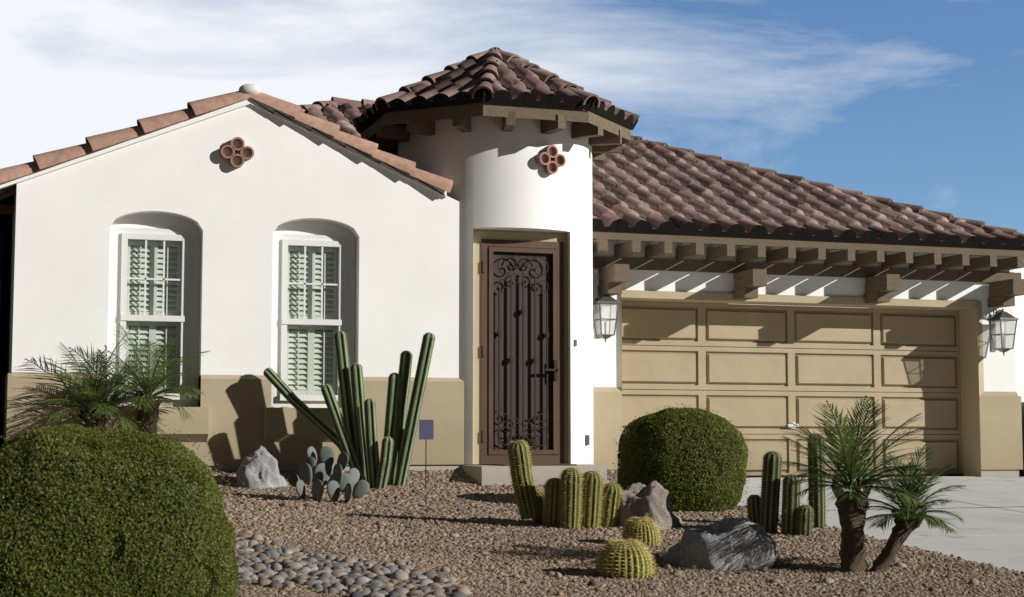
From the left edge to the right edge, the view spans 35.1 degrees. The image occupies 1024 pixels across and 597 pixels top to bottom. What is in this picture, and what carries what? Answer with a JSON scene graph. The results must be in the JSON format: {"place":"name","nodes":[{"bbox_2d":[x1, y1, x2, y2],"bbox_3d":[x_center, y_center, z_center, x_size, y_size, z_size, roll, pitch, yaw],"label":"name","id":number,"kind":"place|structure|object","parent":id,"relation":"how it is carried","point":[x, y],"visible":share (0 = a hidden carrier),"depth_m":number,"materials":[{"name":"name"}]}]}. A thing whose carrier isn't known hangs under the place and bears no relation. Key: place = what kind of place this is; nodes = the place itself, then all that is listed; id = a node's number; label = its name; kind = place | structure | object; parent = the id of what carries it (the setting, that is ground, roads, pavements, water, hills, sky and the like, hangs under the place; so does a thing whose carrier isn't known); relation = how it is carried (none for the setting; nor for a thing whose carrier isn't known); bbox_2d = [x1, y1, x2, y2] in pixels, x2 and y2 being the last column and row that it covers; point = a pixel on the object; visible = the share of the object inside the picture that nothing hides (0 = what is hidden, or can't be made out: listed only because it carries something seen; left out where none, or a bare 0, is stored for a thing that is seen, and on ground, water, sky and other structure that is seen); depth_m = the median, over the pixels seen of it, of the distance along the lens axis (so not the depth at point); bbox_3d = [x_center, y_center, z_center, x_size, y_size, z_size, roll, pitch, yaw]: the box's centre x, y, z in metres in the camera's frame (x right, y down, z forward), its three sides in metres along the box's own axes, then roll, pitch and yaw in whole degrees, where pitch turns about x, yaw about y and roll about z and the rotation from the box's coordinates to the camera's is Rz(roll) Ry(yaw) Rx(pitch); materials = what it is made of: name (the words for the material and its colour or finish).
{"place":"outdoors","nodes":[
{"label":"outdoors","id":0,"kind":"place"},
{"bbox_2d":[0,0,1023,233],"label":"sky","id":1,"kind":"structure","parent":0,"point":[914,102],"materials":[{"name":"blue"}]},
{"bbox_2d":[459,463,606,484],"bbox_3d":[-0.121,2.191,18.085,2.252,0.700,2.726,2,-5,-18],"label":"doorstep","id":2,"kind":"object","parent":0,"point":[485,474],"visible":0.08,"depth_m":16.81,"materials":[{"name":"beige concrete"}]},
{"bbox_2d":[490,464,576,465],"bbox_3d":[0.225,1.764,17.198,0.800,0.018,0.500,2,-5,-18],"label":"threshold","id":3,"kind":"object","parent":2,"relation":"on","point":[539,464],"depth_m":17.01,"materials":[{"name":"grey concrete"}]},
{"bbox_2d":[202,469,1023,596],"bbox_3d":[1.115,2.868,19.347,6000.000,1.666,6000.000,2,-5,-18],"label":"ground","id":4,"kind":"structure","parent":0,"point":[442,486],"depth_m":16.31,"materials":[{"name":"brown gravel"}]},
{"bbox_2d":[78,405,107,432],"bbox_3d":[-4.132,1.421,16.010,0.281,0.738,0.278,4,-7,-39],"label":"palm trunk","id":5,"kind":"object","parent":4,"relation":"on","point":[90,423],"visible":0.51,"depth_m":15.93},
{"bbox_2d":[20,331,166,428],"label":"palm fronds","id":6,"kind":"object","parent":5,"relation":"attached to","point":[95,408],"visible":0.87,"depth_m":15.87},
{"bbox_2d":[0,411,250,596],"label":"shrub","id":7,"kind":"object","parent":4,"relation":"on","point":[221,535],"depth_m":8.49,"materials":[{"name":"green plant"}]},
{"bbox_2d":[135,392,162,448],"bbox_3d":[-3.634,1.364,16.072,0.261,0.900,0.241,-2,-5,18],"label":"palm trunk","id":8,"kind":"object","parent":4,"relation":"on","point":[149,419],"visible":0.48,"depth_m":16.03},
{"bbox_2d":[77,324,207,422],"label":"palm fronds","id":9,"kind":"object","parent":8,"relation":"attached to","point":[155,381],"visible":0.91,"depth_m":16.03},
{"bbox_2d":[1,464,458,471],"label":"wing foundation","id":10,"kind":"object","parent":4,"relation":"on","point":[454,467],"visible":0.04,"depth_m":16.89,"materials":[{"name":"grey concrete"}]},
{"bbox_2d":[0,104,459,406],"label":"wing wall","id":11,"kind":"structure","parent":10,"relation":"on","point":[287,178],"depth_m":16.74,"materials":[{"name":"white paint"}]},
{"bbox_2d":[107,227,200,406],"bbox_3d":[-3.658,0.193,16.551,0.926,1.830,0.100,2,-5,-18],"label":"window frame","id":12,"kind":"object","parent":11,"relation":"attached to","point":[188,318],"visible":0.74,"depth_m":16.57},
{"bbox_2d":[125,240,181,393],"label":"window shutters","id":13,"kind":"object","parent":12,"relation":"attached to","point":[152,332],"depth_m":16.64,"materials":[{"name":"white wood"}]},
{"bbox_2d":[129,240,181,388],"bbox_3d":[-3.702,0.195,16.684,0.650,1.690,0.001,2,-5,-18],"label":"room window","id":14,"kind":"structure","parent":12,"relation":"in","point":[169,312],"depth_m":16.73,"materials":[{"name":"glass"}]},
{"bbox_2d":[0,98,444,234],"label":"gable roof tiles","id":15,"kind":"object","parent":11,"relation":"on","point":[9,192],"visible":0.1,"depth_m":17.16,"materials":[{"name":"brown tile"}]},
{"bbox_2d":[0,98,446,196],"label":"trim","id":16,"kind":"structure","parent":15,"relation":"attached to","point":[163,130],"depth_m":16.73,"materials":[{"name":"white paint"}]},
{"bbox_2d":[0,91,452,192],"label":"roof edge tiles","id":17,"kind":"object","parent":16,"relation":"on","point":[93,143],"visible":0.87,"depth_m":16.68,"materials":[{"name":"brown tile"}]},
{"bbox_2d":[239,84,260,93],"bbox_3d":[-2.735,-2.169,16.917,0.234,0.144,0.162,2,-5,-18],"label":"gable apex mortar","id":18,"kind":"object","parent":17,"relation":"on","point":[249,88],"visible":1,"depth_m":16.85,"materials":[{"name":"white concrete"}]},
{"bbox_2d":[0,372,463,465],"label":"wall wainscot","id":19,"kind":"object","parent":11,"relation":"attached to","point":[239,422],"visible":0.49,"depth_m":16.57,"materials":[{"name":"beige paint"}]},
{"bbox_2d":[220,137,253,167],"bbox_3d":[-2.857,-1.505,16.814,0.344,0.316,0.155,2,-5,-18],"label":"gable vent","id":20,"kind":"object","parent":11,"relation":"attached to","point":[233,149],"visible":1,"depth_m":16.75,"materials":[{"name":"ceramic"}]},
{"bbox_2d":[271,233,355,407],"bbox_3d":[-2.098,0.239,17.071,0.916,1.830,0.100,2,-5,-18],"label":"window frame","id":21,"kind":"object","parent":11,"relation":"attached to","point":[346,285],"visible":0.86,"depth_m":17.05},
{"bbox_2d":[287,246,337,394],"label":"window shutters","id":22,"kind":"object","parent":21,"relation":"attached to","point":[311,362],"depth_m":17.15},
{"bbox_2d":[289,246,337,394],"bbox_3d":[-2.142,0.241,17.204,0.650,1.690,0.001,2,-5,-18],"label":"room window","id":23,"kind":"structure","parent":21,"relation":"in","point":[330,316],"depth_m":17.24,"materials":[{"name":"glass"}]},
{"bbox_2d":[0,204,1023,307],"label":"rafter tails","id":24,"kind":"object","parent":11,"relation":"attached to","point":[882,282],"visible":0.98,"depth_m":19.67,"materials":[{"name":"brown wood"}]},
{"bbox_2d":[0,198,1023,249],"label":"fascia board","id":25,"kind":"object","parent":11,"relation":"attached to","point":[738,230],"visible":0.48,"depth_m":19.55,"materials":[{"name":"black"}]},
{"bbox_2d":[236,446,287,488],"bbox_3d":[-2.465,1.718,15.991,0.575,0.533,0.439,0,-5,0],"label":"boulder","id":26,"kind":"object","parent":4,"relation":"on","point":[259,468],"visible":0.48,"depth_m":15.87,"materials":[{"name":"grey stone"}]},
{"bbox_2d":[288,446,369,502],"bbox_3d":[-1.675,1.611,14.838,0.761,0.516,0.354,-1,-5,7],"label":"prickly pear","id":27,"kind":"object","parent":4,"relation":"on","point":[325,469],"visible":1,"depth_m":14.81,"materials":[{"name":"green plant"}]},
{"bbox_2d":[264,331,434,488],"bbox_3d":[-1.639,1.122,16.296,1.721,1.598,0.594,1,-5,-7],"label":"columnar cactus","id":28,"kind":"object","parent":4,"relation":"on","point":[400,424],"visible":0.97,"depth_m":16.33,"materials":[{"name":"green plant"}]},
{"bbox_2d":[263,331,435,486],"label":"cactus spines","id":29,"kind":"object","parent":28,"relation":"attached to","point":[369,417],"visible":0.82,"depth_m":16.28,"materials":[{"name":"grey"}]},
{"bbox_2d":[232,532,478,596],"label":"river rocks","id":30,"kind":"object","parent":4,"relation":"on","point":[334,575],"visible":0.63,"depth_m":10.23,"materials":[{"name":"grey stone"}]},
{"bbox_2d":[425,440,426,485],"bbox_3d":[-0.871,1.596,16.406,0.010,0.737,0.012,2,-5,-18],"label":"sign stake","id":31,"kind":"object","parent":4,"relation":"on","point":[425,459],"visible":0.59,"depth_m":16.40,"materials":[{"name":"grey metal"}]},
{"bbox_2d":[419,420,433,439],"bbox_3d":[-0.868,1.328,16.422,0.150,0.200,0.008,2,-5,-18],"label":"security sign","id":32,"kind":"object","parent":31,"relation":"attached to","point":[426,429],"visible":1,"depth_m":16.42,"materials":[{"name":"blue plastic"}]},
{"bbox_2d":[0,281,961,434],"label":"house walls","id":33,"kind":"structure","parent":4,"relation":"on","point":[654,301],"depth_m":29.65,"materials":[{"name":"white paint"}]},
{"bbox_2d":[0,108,762,303],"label":"roof deck","id":34,"kind":"structure","parent":33,"relation":"on","point":[2,240],"depth_m":23.29,"materials":[{"name":"tile"}]},
{"bbox_2d":[7,97,1023,244],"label":"roof tiles","id":35,"kind":"object","parent":34,"relation":"on","point":[655,184],"visible":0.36,"depth_m":20.90,"materials":[{"name":"brown tile"}]},
{"bbox_2d":[398,116,592,463],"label":"tower wall","id":36,"kind":"structure","parent":4,"relation":"on","point":[493,171],"depth_m":17.62,"materials":[{"name":"white paint"}]},
{"bbox_2d":[361,102,630,161],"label":"tower eave timbers","id":37,"kind":"object","parent":36,"relation":"attached to","point":[387,132],"visible":0.64,"depth_m":17.57,"materials":[{"name":"brown wood"}]},
{"bbox_2d":[354,90,637,133],"bbox_3d":[-0.195,-1.996,18.680,3.092,0.136,3.093,2,-5,-18],"label":"roof eave edge","id":38,"kind":"object","parent":37,"relation":"on","point":[500,97],"visible":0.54,"depth_m":17.37,"materials":[{"name":"brown tile"}]},
{"bbox_2d":[352,47,639,127],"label":"turret roof tiles","id":39,"kind":"object","parent":38,"relation":"on","point":[492,71],"visible":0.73,"depth_m":17.77,"materials":[{"name":"brown tile"}]},
{"bbox_2d":[473,231,567,463],"bbox_3d":[0.112,0.536,17.644,1.160,2.520,0.030,2,-5,-18],"label":"door surround","id":40,"kind":"object","parent":36,"relation":"attached to","point":[478,236],"visible":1,"depth_m":17.56,"materials":[{"name":"beige paint"}]},
{"bbox_2d":[481,239,564,463],"bbox_3d":[0.117,0.579,17.624,0.950,2.430,0.065,2,-5,-18],"label":"entry door frame","id":41,"kind":"object","parent":40,"relation":"attached to","point":[489,454],"visible":0.95,"depth_m":17.61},
{"bbox_2d":[493,252,551,449],"bbox_3d":[0.110,0.570,17.646,0.788,2.246,0.001,2,-5,-18],"label":"security door screen","id":42,"kind":"object","parent":41,"relation":"in","point":[498,276],"visible":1,"depth_m":17.65,"materials":[{"name":"black metal"}]},
{"bbox_2d":[497,255,557,449],"bbox_3d":[0.173,0.583,17.606,0.685,2.113,0.076,2,-5,-18],"label":"door ironwork","id":43,"kind":"object","parent":42,"relation":"attached to","point":[535,359],"visible":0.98,"depth_m":17.61,"materials":[{"name":"brown metal"}]},
{"bbox_2d":[473,227,570,463],"bbox_3d":[0.147,0.506,17.535,1.183,2.560,0.268,2,-5,-18],"label":"door recess","id":44,"kind":"object","parent":36,"relation":"in","point":[523,230],"visible":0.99,"depth_m":17.71,"materials":[{"name":"beige paint"}]},
{"bbox_2d":[535,145,565,174],"bbox_3d":[0.402,-1.508,17.694,0.344,0.316,0.155,3,-6,-32],"label":"clay pipe vent","id":45,"kind":"object","parent":36,"relation":"attached to","point":[545,153],"visible":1,"depth_m":17.64,"materials":[{"name":"ceramic"}]},
{"bbox_2d":[574,340,589,444],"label":"wall fixtures","id":46,"kind":"object","parent":36,"relation":"attached to","point":[587,439],"depth_m":17.86,"materials":[{"name":"metal"}]},
{"bbox_2d":[508,440,621,528],"bbox_3d":[0.496,1.531,13.322,1.062,0.734,0.518,0,-5,4],"label":"cactus cluster","id":47,"kind":"object","parent":4,"relation":"on","point":[521,489],"visible":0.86,"depth_m":13.21,"materials":[{"name":"green plant"}]},
{"bbox_2d":[506,440,622,528],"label":"cactus cluster spines","id":48,"kind":"object","parent":47,"relation":"attached to","point":[543,504],"visible":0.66,"depth_m":13.24,"materials":[{"name":"plant"}]},
{"bbox_2d":[238,512,962,594],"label":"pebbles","id":49,"kind":"object","parent":4,"relation":"on","point":[599,576],"visible":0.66,"depth_m":10.74,"materials":[{"name":"stone"}]},
{"bbox_2d":[231,483,978,595],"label":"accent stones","id":50,"kind":"object","parent":4,"relation":"on","point":[974,582],"visible":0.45,"depth_m":10.83,"materials":[{"name":"brown stone"}]},
{"bbox_2d":[597,541,652,578],"bbox_3d":[0.738,1.705,10.639,0.369,0.236,0.366,2,-5,-18],"label":"barrel cactus","id":51,"kind":"object","parent":4,"relation":"on","point":[613,559],"visible":0.89,"depth_m":10.50,"materials":[{"name":"green plant"}]},
{"bbox_2d":[592,536,656,576],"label":"cactus spines","id":52,"kind":"object","parent":51,"relation":"attached to","point":[629,545],"visible":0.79,"depth_m":10.55,"materials":[{"name":"plant"}]},
{"bbox_2d":[622,519,659,546],"bbox_3d":[0.970,1.758,12.217,0.282,0.212,0.280,2,-5,-18],"label":"barrel cactus","id":53,"kind":"object","parent":4,"relation":"on","point":[639,532],"visible":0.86,"depth_m":12.12,"materials":[{"name":"green plant"}]},
{"bbox_2d":[620,516,661,544],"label":"cactus spines","id":54,"kind":"object","parent":53,"relation":"attached to","point":[639,518],"visible":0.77,"depth_m":12.14,"materials":[{"name":"plant"}]},
{"bbox_2d":[618,481,682,530],"bbox_3d":[1.128,1.764,13.430,0.572,0.506,0.571,3,-6,-34],"label":"boulder","id":55,"kind":"object","parent":4,"relation":"on","point":[652,499],"visible":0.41,"depth_m":13.28,"materials":[{"name":"grey stone"}]},
{"bbox_2d":[612,403,752,511],"bbox_3d":[1.583,1.488,14.989,1.225,1.044,1.134,2,-5,-18],"label":"entry shrub","id":56,"kind":"object","parent":4,"relation":"on","point":[626,451],"depth_m":14.59,"materials":[{"name":"green plant"}]},
{"bbox_2d":[664,517,776,570],"bbox_3d":[1.444,1.739,11.218,0.773,0.461,0.580,0,-5,0],"label":"boulder","id":57,"kind":"object","parent":4,"relation":"on","point":[731,543],"visible":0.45,"depth_m":11.04,"materials":[{"name":"grey stone"}]},
{"bbox_2d":[747,434,825,535],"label":"cactus","id":58,"kind":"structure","parent":4,"relation":"on","point":[788,527],"depth_m":13.11,"materials":[{"name":"green plant"}]},
{"bbox_2d":[746,433,827,535],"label":"cactus spines","id":59,"kind":"object","parent":58,"relation":"attached to","point":[812,521],"visible":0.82,"depth_m":13.10,"materials":[{"name":"beige"}]},
{"bbox_2d":[592,239,1023,401],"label":"garage wall","id":60,"kind":"structure","parent":4,"relation":"on","point":[1004,373],"depth_m":19.97,"materials":[{"name":"white paint"}]},
{"bbox_2d":[593,292,619,342],"bbox_3d":[1.068,0.215,18.838,0.270,0.610,0.355,2,-5,-18],"label":"lantern","id":61,"kind":"object","parent":60,"relation":"attached to","point":[604,299],"visible":0.96,"depth_m":18.78,"materials":[{"name":"metal"}]},
{"bbox_2d":[622,301,962,474],"bbox_3d":[3.468,1.152,20.156,4.877,2.132,0.072,2,-5,-18],"label":"garage door","id":62,"kind":"structure","parent":60,"relation":"in","point":[771,378],"depth_m":20.17,"materials":[{"name":"beige metal"}]},
{"bbox_2d":[787,422,798,428],"bbox_3d":[3.481,1.574,20.079,0.140,0.080,0.035,2,-5,-18],"label":"garage door handle","id":63,"kind":"object","parent":62,"relation":"attached to","point":[789,425],"visible":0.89,"depth_m":20.07,"materials":[{"name":"silver metal"}]},
{"bbox_2d":[628,345,962,477],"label":"garage door grooves","id":64,"kind":"object","parent":62,"relation":"attached to","point":[754,476],"visible":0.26,"depth_m":20.47,"materials":[{"name":"beige metal"}]},
{"bbox_2d":[620,290,983,476],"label":"garage trim","id":65,"kind":"structure","parent":60,"relation":"attached to","point":[971,352],"depth_m":20.54,"materials":[{"name":"beige paint"}]},
{"bbox_2d":[593,387,1022,469],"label":"wall wainscot","id":66,"kind":"object","parent":60,"relation":"attached to","point":[1001,430],"visible":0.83,"depth_m":20.51,"materials":[{"name":"beige paint"}]},
{"bbox_2d":[987,309,1018,355],"bbox_3d":[6.198,0.426,20.543,0.270,0.610,0.355,2,-5,-18],"label":"lantern","id":67,"kind":"object","parent":60,"relation":"attached to","point":[1000,316],"visible":1,"depth_m":20.50,"materials":[{"name":"metal"}]},
{"bbox_2d":[831,479,871,572],"bbox_3d":[2.329,1.567,11.055,0.280,0.684,0.257,-4,-7,40],"label":"palm trunk","id":68,"kind":"object","parent":4,"relation":"on","point":[852,554],"visible":0.8,"depth_m":10.97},
{"bbox_2d":[776,395,930,506],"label":"palm fronds","id":69,"kind":"object","parent":68,"relation":"on","point":[848,456],"visible":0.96,"depth_m":10.98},
{"bbox_2d":[870,507,926,572],"bbox_3d":[2.611,1.664,11.040,0.429,0.489,0.221,0,-5,-4],"label":"palm trunk","id":70,"kind":"object","parent":4,"relation":"on","point":[903,529],"visible":0.81,"depth_m":10.99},
{"bbox_2d":[846,445,968,535],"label":"palm fronds","id":71,"kind":"object","parent":70,"relation":"on","point":[907,511],"visible":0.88,"depth_m":10.97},
{"bbox_2d":[1019,402,1023,475],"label":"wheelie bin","id":72,"kind":"object","parent":4,"relation":"on","point":[1021,472],"depth_m":20.96,"materials":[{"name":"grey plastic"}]},
{"bbox_2d":[746,476,978,478],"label":"garage slab","id":73,"kind":"structure","parent":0,"point":[893,477],"depth_m":20.47,"materials":[{"name":"grey concrete"}]},
{"bbox_2d":[738,477,1023,571],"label":"driveway","id":74,"kind":"structure","parent":0,"point":[994,536],"depth_m":15.09,"materials":[{"name":"concrete"}]},
{"bbox_2d":[826,506,1023,510],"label":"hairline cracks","id":75,"kind":"object","parent":74,"relation":"on","point":[938,508],"visible":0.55,"depth_m":15.74,"materials":[{"name":"grey concrete"}]},
{"bbox_2d":[981,469,1018,476],"bbox_3d":[3.521,2.389,19.703,6.152,0.590,0.115,2,-5,-18],"label":"garage foundation","id":76,"kind":"object","parent":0,"point":[1001,473],"visible":0.18,"depth_m":20.55,"materials":[{"name":"beige concrete"}]}
]}

